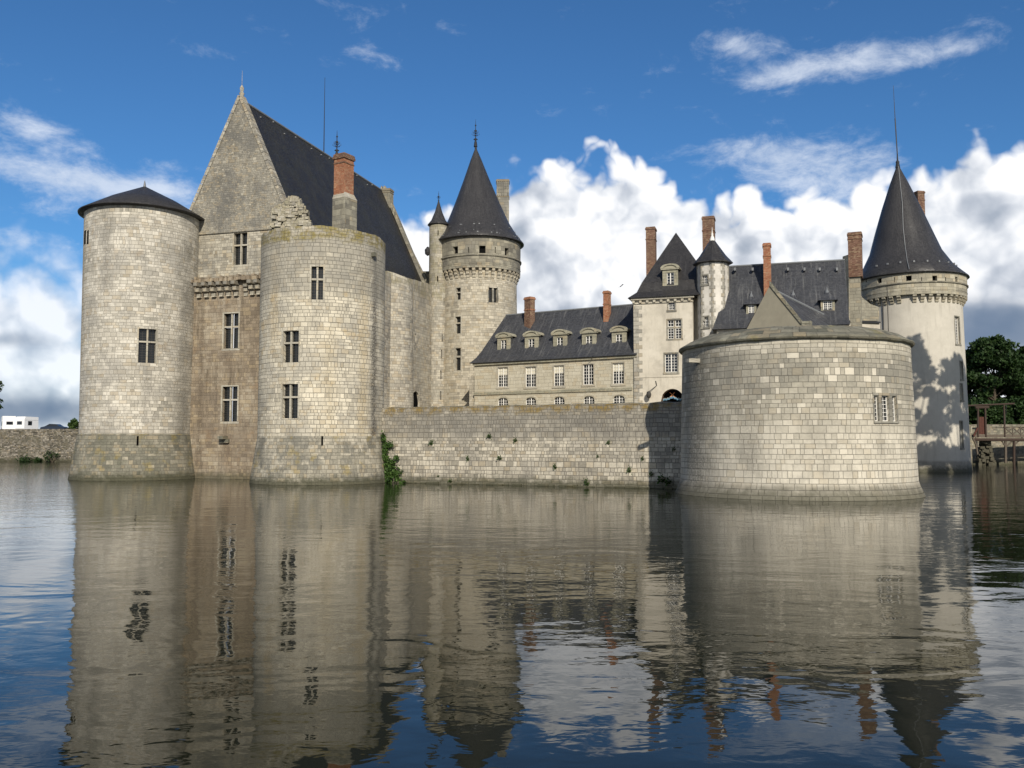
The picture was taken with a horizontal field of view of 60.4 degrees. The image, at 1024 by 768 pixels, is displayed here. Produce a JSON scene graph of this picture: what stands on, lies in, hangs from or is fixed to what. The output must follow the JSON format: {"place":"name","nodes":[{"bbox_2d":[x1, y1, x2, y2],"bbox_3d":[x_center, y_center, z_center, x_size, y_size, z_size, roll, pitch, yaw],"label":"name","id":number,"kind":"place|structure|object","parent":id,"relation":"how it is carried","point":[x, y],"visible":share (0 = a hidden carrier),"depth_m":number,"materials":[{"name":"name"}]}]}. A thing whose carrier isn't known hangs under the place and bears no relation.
{"place":"outdoors","nodes":[
{"label":"outdoors","id":0,"kind":"place"},
{"bbox_2d":[1,416,15,428],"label":"building","id":1,"kind":"structure","parent":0,"point":[7,422],"depth_m":168.34,"materials":[{"name":"white paint"}]},
{"bbox_2d":[15,417,38,428],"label":"building","id":2,"kind":"structure","parent":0,"point":[26,422],"depth_m":168.28,"materials":[{"name":"white paint"}]},
{"bbox_2d":[0,462,1023,767],"bbox_3d":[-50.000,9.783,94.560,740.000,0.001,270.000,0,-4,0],"label":"moat water","id":3,"kind":"structure","parent":0,"point":[196,624],"depth_m":16.77,"materials":[{"name":"liquid"}]},
{"bbox_2d":[15,454,32,461],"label":"weed clump","id":4,"kind":"object","parent":3,"relation":"in","point":[25,459],"visible":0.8,"depth_m":157.95,"materials":[{"name":"green plant"}]},
{"bbox_2d":[32,457,42,461],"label":"weed clump","id":5,"kind":"object","parent":3,"relation":"in","point":[37,459],"visible":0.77,"depth_m":158.08,"materials":[{"name":"green plant"}]},
{"bbox_2d":[0,429,78,461],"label":"embankment wall","id":6,"kind":"structure","parent":3,"relation":"in","point":[31,443],"depth_m":159.35,"materials":[{"name":"stone"}]},
{"bbox_2d":[42,450,60,461],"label":"weed clump","id":7,"kind":"object","parent":3,"relation":"in","point":[48,452],"visible":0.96,"depth_m":158.03,"materials":[{"name":"green plant"}]},
{"bbox_2d":[68,181,204,480],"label":"round tower","id":8,"kind":"structure","parent":3,"relation":"in","point":[140,257],"depth_m":82.28,"materials":[{"name":"stone"}]},
{"bbox_2d":[136,327,157,364],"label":"window","id":9,"kind":"structure","parent":8,"relation":"in","point":[146,342],"depth_m":82.42,"materials":[{"name":"stone"}]},
{"bbox_2d":[189,85,431,478],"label":"castle keep","id":10,"kind":"structure","parent":3,"relation":"in","point":[261,164],"depth_m":87.23,"materials":[{"name":"grey stone"}]},
{"bbox_2d":[220,385,238,423],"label":"window","id":11,"kind":"structure","parent":10,"relation":"in","point":[229,390],"depth_m":85.18,"materials":[{"name":"stone"}]},
{"bbox_2d":[221,312,239,350],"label":"window","id":12,"kind":"structure","parent":10,"relation":"in","point":[232,326],"depth_m":85.66,"materials":[{"name":"stone"}]},
{"bbox_2d":[232,231,248,266],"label":"window","id":13,"kind":"structure","parent":10,"relation":"in","point":[241,252],"depth_m":86.97,"materials":[{"name":"stone"}]},
{"bbox_2d":[414,391,419,406],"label":"doorway","id":14,"kind":"structure","parent":10,"relation":"in","point":[416,394],"depth_m":108.13,"materials":[{"name":"stone"}]},
{"bbox_2d":[249,195,385,484],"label":"round tower","id":15,"kind":"structure","parent":3,"relation":"in","point":[321,353],"depth_m":73.93,"materials":[{"name":"stone"}]},
{"bbox_2d":[280,382,299,420],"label":"window","id":16,"kind":"structure","parent":15,"relation":"in","point":[289,388],"depth_m":73.41,"materials":[{"name":"stone"}]},
{"bbox_2d":[281,329,300,364],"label":"window","id":17,"kind":"structure","parent":15,"relation":"in","point":[289,335],"depth_m":73.72,"materials":[{"name":"stone"}]},
{"bbox_2d":[309,265,324,301],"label":"window","id":18,"kind":"structure","parent":15,"relation":"in","point":[317,273],"depth_m":73.88,"materials":[{"name":"stone"}]},
{"bbox_2d":[382,401,681,488],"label":"moat wall","id":19,"kind":"structure","parent":3,"relation":"in","point":[570,441],"depth_m":71.19,"materials":[{"name":"stone"}]},
{"bbox_2d":[381,430,405,482],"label":"ivy plant","id":20,"kind":"object","parent":19,"relation":"attached to","point":[390,473],"visible":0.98,"depth_m":76.50,"materials":[{"name":"green plant"}]},
{"bbox_2d":[657,472,664,483],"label":"wall plant","id":21,"kind":"object","parent":19,"relation":"attached to","point":[659,479],"depth_m":66.59,"materials":[{"name":"green plant"}]},
{"bbox_2d":[675,325,925,500],"bbox_3d":[19.488,2.567,60.864,16.754,11.939,16.754,0,-4,0],"label":"round bastion","id":22,"kind":"object","parent":3,"relation":"in","point":[807,413],"visible":0.98,"depth_m":54.17,"materials":[{"name":"stone"}]},
{"bbox_2d":[874,395,877,420],"bbox_3d":[22.235,1.489,54.009,0.330,1.574,0.133,2,-4,-22],"label":"window","id":23,"kind":"structure","parent":22,"relation":"in","point":[875,401],"depth_m":54.04,"materials":[{"name":"white paint"}]},
{"bbox_2d":[882,396,887,420],"bbox_3d":[22.893,1.510,54.312,0.616,1.574,0.134,2,-4,-27],"label":"window","id":24,"kind":"structure","parent":22,"relation":"in","point":[884,401],"depth_m":54.37,"materials":[{"name":"white paint"}]},
{"bbox_2d":[872,393,898,423],"bbox_3d":[23.026,1.494,54.235,2.231,1.880,0.290,2,-4,-28],"label":"window frame","id":25,"kind":"structure","parent":22,"relation":"in","point":[880,395],"depth_m":54.12,"materials":[{"name":"stone"}]},
{"bbox_2d":[892,396,894,420],"bbox_3d":[23.610,1.537,54.731,0.441,1.574,0.133,3,-5,-34],"label":"window","id":26,"kind":"structure","parent":22,"relation":"in","point":[892,396],"depth_m":54.82,"materials":[{"name":"white paint"}]},
{"bbox_2d":[861,86,972,471],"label":"round tower","id":27,"kind":"structure","parent":3,"relation":"in","point":[914,286],"depth_m":105.30,"materials":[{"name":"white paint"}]},
{"bbox_2d":[954,315,961,345],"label":"window","id":28,"kind":"structure","parent":27,"relation":"in","point":[955,317],"depth_m":106.11,"materials":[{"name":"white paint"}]},
{"bbox_2d":[959,360,964,380],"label":"window","id":29,"kind":"structure","parent":27,"relation":"in","point":[961,361],"depth_m":105.88,"materials":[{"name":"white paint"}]},
{"bbox_2d":[959,383,964,401],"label":"window","id":30,"kind":"structure","parent":27,"relation":"in","point":[962,400],"depth_m":105.48,"materials":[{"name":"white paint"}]},
{"bbox_2d":[959,420,964,449],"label":"window","id":31,"kind":"structure","parent":27,"relation":"in","point":[962,448],"depth_m":104.75,"materials":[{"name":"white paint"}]},
{"bbox_2d":[969,425,972,465],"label":"abutment","id":32,"kind":"object","parent":3,"relation":"in","point":[970,429],"visible":0.15,"depth_m":133.51,"materials":[{"name":"stone"}]},
{"bbox_2d":[975,441,995,464],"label":"masonry pier","id":33,"kind":"structure","parent":3,"relation":"in","point":[985,456],"depth_m":136.45,"materials":[{"name":"stone"}]},
{"bbox_2d":[968,403,1023,464],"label":"timber footbridge","id":34,"kind":"object","parent":3,"relation":"on","point":[981,428],"visible":0.98,"depth_m":135.77,"materials":[{"name":"wood"}]},
{"bbox_2d":[969,424,1023,463],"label":"embankment wall","id":35,"kind":"structure","parent":3,"relation":"in","point":[998,446],"depth_m":141.40,"materials":[{"name":"stone"}]},
{"bbox_2d":[0,0,1023,428],"label":"sky","id":36,"kind":"structure","parent":0,"point":[606,122],"materials":[{"name":"blue"}]},
{"label":"courtyard ground","id":37,"kind":"structure","parent":0,"visible":0},
{"bbox_2d":[425,193,447,406],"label":"stair turret","id":38,"kind":"object","parent":37,"relation":"on","point":[437,224],"visible":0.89,"depth_m":112.83,"materials":[{"name":"stone"}]},
{"bbox_2d":[439,121,523,405],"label":"round tower","id":39,"kind":"structure","parent":37,"relation":"on","point":[482,244],"depth_m":111.70,"materials":[{"name":"stone"}]},
{"bbox_2d":[454,315,461,334],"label":"window","id":40,"kind":"structure","parent":39,"relation":"in","point":[459,317],"depth_m":111.56,"materials":[{"name":"stone"}]},
{"bbox_2d":[454,347,461,371],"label":"window","id":41,"kind":"structure","parent":39,"relation":"in","point":[459,349],"depth_m":111.21,"materials":[{"name":"stone"}]},
{"bbox_2d":[455,286,461,301],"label":"window","id":42,"kind":"structure","parent":39,"relation":"in","point":[459,292],"depth_m":111.83,"materials":[{"name":"stone"}]},
{"bbox_2d":[487,286,498,303],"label":"window","id":43,"kind":"structure","parent":39,"relation":"in","point":[489,288],"depth_m":111.64,"materials":[{"name":"stone"}]},
{"bbox_2d":[469,290,636,405],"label":"long house","id":44,"kind":"structure","parent":37,"relation":"on","point":[529,356],"depth_m":99.56,"materials":[{"name":"beige stone"}]},
{"bbox_2d":[496,366,508,388],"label":"window","id":45,"kind":"structure","parent":44,"relation":"in","point":[502,371],"depth_m":102.00,"materials":[{"name":"white paint"}]},
{"bbox_2d":[495,395,509,405],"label":"window","id":46,"kind":"structure","parent":44,"relation":"in","point":[501,401],"depth_m":101.79,"materials":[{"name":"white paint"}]},
{"bbox_2d":[523,365,536,388],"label":"window","id":47,"kind":"structure","parent":44,"relation":"in","point":[530,372],"depth_m":100.15,"materials":[{"name":"white paint"}]},
{"bbox_2d":[523,395,538,404],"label":"window","id":48,"kind":"structure","parent":44,"relation":"in","point":[530,399],"depth_m":99.95,"materials":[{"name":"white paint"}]},
{"bbox_2d":[552,364,564,387],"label":"window","id":49,"kind":"structure","parent":44,"relation":"in","point":[558,370],"depth_m":98.38,"materials":[{"name":"white paint"}]},
{"bbox_2d":[551,394,566,403],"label":"window","id":50,"kind":"structure","parent":44,"relation":"in","point":[557,400],"depth_m":98.14,"materials":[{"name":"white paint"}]},
{"bbox_2d":[581,362,594,386],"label":"window","id":51,"kind":"structure","parent":44,"relation":"in","point":[588,369],"depth_m":96.52,"materials":[{"name":"white paint"}]},
{"bbox_2d":[580,394,596,403],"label":"window","id":52,"kind":"structure","parent":44,"relation":"in","point":[587,399],"depth_m":96.31,"materials":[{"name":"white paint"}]},
{"bbox_2d":[611,361,625,385],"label":"window","id":53,"kind":"structure","parent":44,"relation":"in","point":[618,371],"depth_m":94.75,"materials":[{"name":"white paint"}]},
{"bbox_2d":[610,393,627,402],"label":"window","id":54,"kind":"structure","parent":44,"relation":"in","point":[617,398],"depth_m":94.54,"materials":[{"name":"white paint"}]},
{"bbox_2d":[628,216,715,402],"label":"gate pavilion","id":55,"kind":"structure","parent":37,"relation":"on","point":[663,299],"depth_m":93.18,"materials":[{"name":"white paint"}]},
{"bbox_2d":[663,352,678,373],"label":"window","id":56,"kind":"structure","parent":55,"relation":"in","point":[671,359],"depth_m":92.49,"materials":[{"name":"white paint"}]},
{"bbox_2d":[667,300,676,311],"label":"window","id":57,"kind":"structure","parent":55,"relation":"in","point":[671,307],"depth_m":92.80,"materials":[{"name":"white paint"}]},
{"bbox_2d":[666,318,682,340],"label":"window","id":58,"kind":"structure","parent":55,"relation":"in","point":[674,327],"depth_m":92.64,"materials":[{"name":"stone"}]},
{"bbox_2d":[693,231,732,338],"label":"stair turret","id":59,"kind":"object","parent":37,"relation":"on","point":[712,262],"visible":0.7,"depth_m":90.61,"materials":[{"name":"stone"}]},
{"bbox_2d":[700,273,708,286],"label":"window","id":60,"kind":"structure","parent":59,"relation":"in","point":[705,276],"depth_m":90.96,"materials":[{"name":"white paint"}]},
{"bbox_2d":[700,315,709,328],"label":"window","id":61,"kind":"structure","parent":59,"relation":"in","point":[707,317],"depth_m":90.63,"materials":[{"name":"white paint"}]},
{"bbox_2d":[712,231,862,332],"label":"long house","id":62,"kind":"structure","parent":37,"relation":"on","point":[820,285],"depth_m":89.48,"materials":[{"name":"stone"}]},
{"bbox_2d":[746,281,845,328],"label":"gabled house","id":63,"kind":"structure","parent":37,"relation":"on","point":[776,307],"depth_m":80.71,"materials":[{"name":"stone"}]},
{"bbox_2d":[843,255,880,328],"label":"spur wall","id":64,"kind":"structure","parent":37,"relation":"on","point":[870,315],"depth_m":102.42,"materials":[{"name":"stone"}]},
{"label":"road","id":65,"kind":"structure","parent":0,"visible":0},
{"bbox_2d":[40,424,67,428],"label":"parked car","id":66,"kind":"object","parent":65,"relation":"on","point":[54,426],"visible":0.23,"depth_m":164.49,"materials":[{"name":"blue paint"}]},
{"bbox_3d":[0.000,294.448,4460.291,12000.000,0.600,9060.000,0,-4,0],"label":"ground","id":67,"kind":"structure","parent":0,"visible":0},
{"bbox_2d":[0,381,3,408],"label":"broadleaf tree","id":68,"kind":"object","parent":67,"relation":"on","point":[1,385],"visible":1,"depth_m":179.34,"materials":[{"name":"green plant"}]},
{"bbox_2d":[67,417,78,428],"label":"shrub","id":69,"kind":"object","parent":67,"relation":"on","point":[73,423],"visible":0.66,"depth_m":171.20,"materials":[{"name":"green plant"}]},
{"bbox_2d":[965,349,997,420],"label":"broadleaf tree","id":70,"kind":"object","parent":67,"relation":"on","point":[972,366],"visible":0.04,"depth_m":159.80,"materials":[{"name":"green plant"}]},
{"bbox_2d":[968,397,996,423],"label":"shrub","id":71,"kind":"object","parent":67,"relation":"on","point":[973,401],"visible":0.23,"depth_m":146.47,"materials":[{"name":"green plant"}]},
{"bbox_2d":[969,401,1002,423],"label":"shrub","id":72,"kind":"object","parent":67,"relation":"on","point":[974,415],"visible":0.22,"depth_m":147.57,"materials":[{"name":"green plant"}]},
{"bbox_2d":[965,334,1023,415],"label":"broadleaf tree","id":73,"kind":"object","parent":67,"relation":"on","point":[997,353],"visible":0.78,"depth_m":156.15,"materials":[{"name":"green plant"}]},
{"bbox_2d":[983,402,1017,423],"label":"shrub","id":74,"kind":"object","parent":67,"relation":"on","point":[1009,414],"visible":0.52,"depth_m":146.57,"materials":[{"name":"green plant"}]},
{"bbox_2d":[995,370,1007,398],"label":"broadleaf tree","id":75,"kind":"object","parent":67,"relation":"on","point":[1000,395],"visible":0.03,"depth_m":166.76,"materials":[{"name":"green plant"}]},
{"bbox_2d":[992,397,1021,421],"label":"shrub","id":76,"kind":"object","parent":67,"relation":"on","point":[1003,400],"visible":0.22,"depth_m":149.85,"materials":[{"name":"green plant"}]},
{"bbox_2d":[1000,346,1023,399],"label":"broadleaf tree","id":77,"kind":"object","parent":67,"relation":"on","point":[1018,393],"visible":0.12,"depth_m":159.16,"materials":[{"name":"green plant"}]},
{"bbox_2d":[1007,396,1023,423],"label":"shrub","id":78,"kind":"object","parent":67,"relation":"on","point":[1018,405],"visible":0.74,"depth_m":147.47,"materials":[{"name":"green plant"}]}
]}

